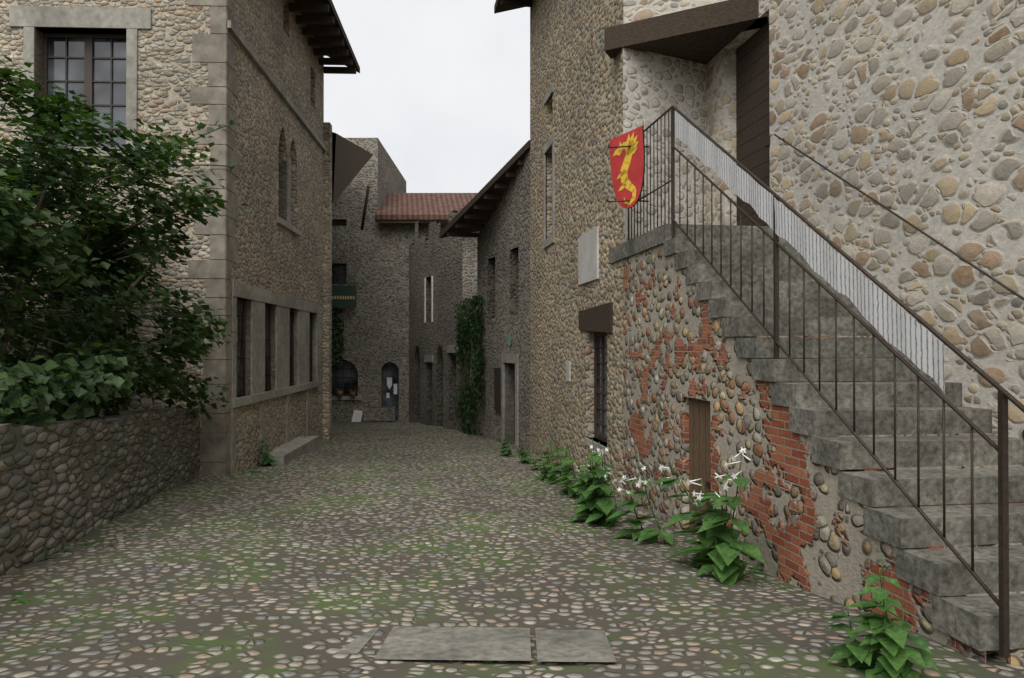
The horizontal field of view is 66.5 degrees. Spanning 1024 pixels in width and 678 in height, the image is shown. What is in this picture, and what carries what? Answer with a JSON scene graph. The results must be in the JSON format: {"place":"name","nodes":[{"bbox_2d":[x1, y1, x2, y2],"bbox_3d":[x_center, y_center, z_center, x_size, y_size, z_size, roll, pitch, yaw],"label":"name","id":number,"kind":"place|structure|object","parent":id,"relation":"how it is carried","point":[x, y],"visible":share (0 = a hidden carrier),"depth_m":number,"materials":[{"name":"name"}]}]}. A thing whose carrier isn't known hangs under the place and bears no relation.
{"place":"outdoors","nodes":[
{"label":"outdoors","id":0,"kind":"place"},
{"bbox_2d":[351,410,362,421],"bbox_3d":[-5.841,2.908,29.437,0.400,0.450,0.361,0,-1,0],"label":"sign board","id":1,"kind":"object","parent":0,"point":[357,416],"depth_m":29.40,"materials":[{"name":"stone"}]},
{"bbox_2d":[324,0,529,192],"label":"sky","id":2,"kind":"structure","parent":0,"point":[443,86],"materials":[{"name":"white"}]},
{"bbox_2d":[0,420,1023,677],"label":"cobblestone street","id":3,"kind":"structure","parent":0,"point":[238,574],"depth_m":5.59,"materials":[{"name":"grey stone"}]},
{"bbox_2d":[0,539,113,603],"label":"weeds","id":4,"kind":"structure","parent":3,"relation":"on","point":[21,600],"depth_m":6.20,"materials":[{"name":"green plant"}]},
{"bbox_2d":[0,407,199,577],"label":"stone wall","id":5,"kind":"structure","parent":3,"relation":"on","point":[64,484],"depth_m":7.33,"materials":[{"name":"grey stone"}]},
{"bbox_2d":[0,56,248,426],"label":"tree","id":6,"kind":"object","parent":3,"relation":"on","point":[48,387],"visible":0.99,"depth_m":8.74,"materials":[{"name":"green plant"}]},
{"bbox_2d":[0,0,359,476],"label":"tall building","id":7,"kind":"structure","parent":3,"relation":"on","point":[259,271],"depth_m":12.73,"materials":[{"name":"beige stone"}]},
{"bbox_2d":[258,439,276,465],"bbox_3d":[-4.415,2.054,14.024,0.376,0.600,0.591,0,-1,-8],"label":"plant","id":8,"kind":"object","parent":3,"relation":"on","point":[270,461],"visible":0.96,"depth_m":13.99,"materials":[{"name":"green plant"}]},
{"bbox_2d":[364,407,394,420],"bbox_3d":[-5.008,2.832,29.541,1.150,0.503,0.600,0,-1,-8],"label":"stone bench","id":9,"kind":"object","parent":3,"relation":"on","point":[379,413],"visible":1,"depth_m":29.25,"materials":[{"name":"grey stone"}]},
{"bbox_2d":[331,132,479,421],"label":"building","id":10,"kind":"structure","parent":3,"relation":"on","point":[378,211],"depth_m":30.06,"materials":[{"name":"grey stone"}]},
{"bbox_2d":[332,308,344,366],"bbox_3d":[-7.290,-0.085,29.908,1.764,2.341,0.375,0,-1,0],"label":"wall ivy","id":11,"kind":"object","parent":10,"relation":"attached to","point":[337,341],"visible":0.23,"depth_m":29.86,"materials":[{"name":"green plant"}]},
{"bbox_2d":[335,388,342,395],"bbox_3d":[-6.608,2.029,29.860,0.304,0.295,0.353,0,-1,2],"label":"planter","id":12,"kind":"object","parent":10,"relation":"on","point":[339,392],"visible":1,"depth_m":29.76,"materials":[{"name":"ceramic"}]},
{"bbox_2d":[332,274,358,307],"bbox_3d":[-6.547,-1.955,29.662,1.478,1.539,0.040,0,-1,-8],"label":"inn sign","id":13,"kind":"object","parent":10,"relation":"attached to","point":[343,296],"visible":0.73,"depth_m":29.67,"materials":[{"name":"metal"}]},
{"bbox_2d":[348,389,356,395],"bbox_3d":[-6.060,2.033,29.801,0.391,0.286,0.307,0,-1,-26],"label":"planter","id":14,"kind":"object","parent":10,"relation":"on","point":[352,392],"visible":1,"depth_m":29.75,"materials":[{"name":"ceramic"}]},
{"bbox_2d":[409,208,462,430],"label":"stone building","id":15,"kind":"structure","parent":3,"relation":"on","point":[435,292],"depth_m":26.82,"materials":[{"name":"grey stone"}]},
{"bbox_2d":[336,626,616,661],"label":"paving slabs","id":16,"kind":"structure","parent":3,"relation":"in","point":[452,643],"depth_m":4.22,"materials":[{"name":"stone"}]},
{"bbox_2d":[439,140,529,451],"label":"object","id":17,"kind":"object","parent":3,"relation":"on","point":[495,211],"depth_m":19.49,"materials":[{"name":"stone"}]},
{"bbox_2d":[454,295,485,435],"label":"ivy wall","id":18,"kind":"structure","parent":17,"relation":"attached to","point":[464,326],"depth_m":22.32,"materials":[{"name":"green plant"}]},
{"bbox_2d":[499,436,512,455],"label":"plant","id":19,"kind":"object","parent":3,"relation":"on","point":[504,451],"visible":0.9,"depth_m":16.08,"materials":[{"name":"green plant"}]},
{"bbox_2d":[515,443,530,463],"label":"plant","id":20,"kind":"object","parent":3,"relation":"on","point":[523,457],"visible":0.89,"depth_m":14.83,"materials":[{"name":"green plant"}]},
{"bbox_2d":[527,455,542,468],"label":"plant","id":21,"kind":"object","parent":3,"relation":"on","point":[533,463],"visible":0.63,"depth_m":13.40,"materials":[{"name":"green plant"}]},
{"bbox_2d":[533,441,558,481],"bbox_3d":[0.503,1.936,12.273,0.413,0.789,0.724,0,-1,-8],"label":"plant","id":22,"kind":"object","parent":3,"relation":"on","point":[545,465],"visible":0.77,"depth_m":12.23,"materials":[{"name":"green plant"}]},
{"bbox_2d":[546,441,570,482],"bbox_3d":[0.734,1.926,11.783,0.475,0.830,0.937,0,-1,0],"label":"plant","id":23,"kind":"object","parent":3,"relation":"on","point":[554,465],"visible":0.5,"depth_m":11.63,"materials":[{"name":"green plant"}]},
{"bbox_2d":[554,440,582,495],"bbox_3d":[0.796,1.825,10.729,0.515,0.872,0.976,0,-1,12],"label":"plant","id":24,"kind":"object","parent":3,"relation":"on","point":[572,491],"visible":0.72,"depth_m":10.62,"materials":[{"name":"green plant"}]},
{"bbox_2d":[560,438,619,526],"bbox_3d":[0.873,1.616,8.423,0.721,1.055,1.043,0,-1,-8],"label":"plant","id":25,"kind":"object","parent":3,"relation":"on","point":[594,507],"visible":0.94,"depth_m":8.40,"materials":[{"name":"green plant"}]},
{"bbox_2d":[580,445,613,507],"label":"white flowers","id":26,"kind":"object","parent":3,"relation":"on","point":[609,466],"visible":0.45,"depth_m":9.33,"materials":[{"name":"green plant"}]},
{"bbox_2d":[587,465,619,522],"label":"white flowers","id":27,"kind":"object","parent":3,"relation":"on","point":[610,495],"visible":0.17,"depth_m":8.76,"materials":[{"name":"green plant"}]},
{"bbox_2d":[606,463,673,545],"bbox_3d":[1.274,1.636,7.601,0.752,0.919,0.602,0,-1,38],"label":"flowering plant","id":28,"kind":"object","parent":3,"relation":"on","point":[650,535],"visible":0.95,"depth_m":7.57,"materials":[{"name":"green plant"}]},
{"bbox_2d":[522,454,804,592],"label":"weeds","id":29,"kind":"object","parent":3,"relation":"on","point":[756,569],"visible":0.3,"depth_m":6.35,"materials":[{"name":"green plant"}]},
{"bbox_2d":[651,447,764,585],"bbox_3d":[1.562,1.419,6.166,0.785,1.162,1.072,0,-1,-8],"label":"flowering plant","id":30,"kind":"object","parent":3,"relation":"on","point":[719,546],"visible":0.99,"depth_m":6.03,"materials":[{"name":"green plant"}]},
{"bbox_2d":[494,0,1023,664],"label":"stair house","id":31,"kind":"structure","parent":3,"relation":"on","point":[652,350],"depth_m":7.15,"materials":[{"name":"stone"}]},
{"bbox_2d":[628,105,1023,657],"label":"iron stair railing","id":32,"kind":"object","parent":31,"relation":"on","point":[1004,396],"visible":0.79,"depth_m":5.23,"materials":[{"name":"black metal"}]},
{"bbox_2d":[607,126,648,208],"bbox_3d":[1.392,-2.050,9.466,0.576,0.939,0.283,0,-1,32],"label":"dragon shield sign","id":33,"kind":"object","parent":32,"relation":"attached to","point":[627,156],"visible":1,"depth_m":9.42,"materials":[{"name":"red metal"}]},
{"bbox_2d":[675,111,944,392],"bbox_3d":[2.083,-1.090,6.404,0.016,2.827,4.200,0,-1,-8],"label":"railing panel","id":34,"kind":"object","parent":32,"relation":"attached to","point":[897,326],"visible":1,"depth_m":5.43,"materials":[{"name":"white metal"}]},
{"bbox_2d":[822,556,937,677],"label":"plant","id":35,"kind":"object","parent":3,"relation":"on","point":[887,636],"visible":0.98,"depth_m":3.75,"materials":[{"name":"green plant"}]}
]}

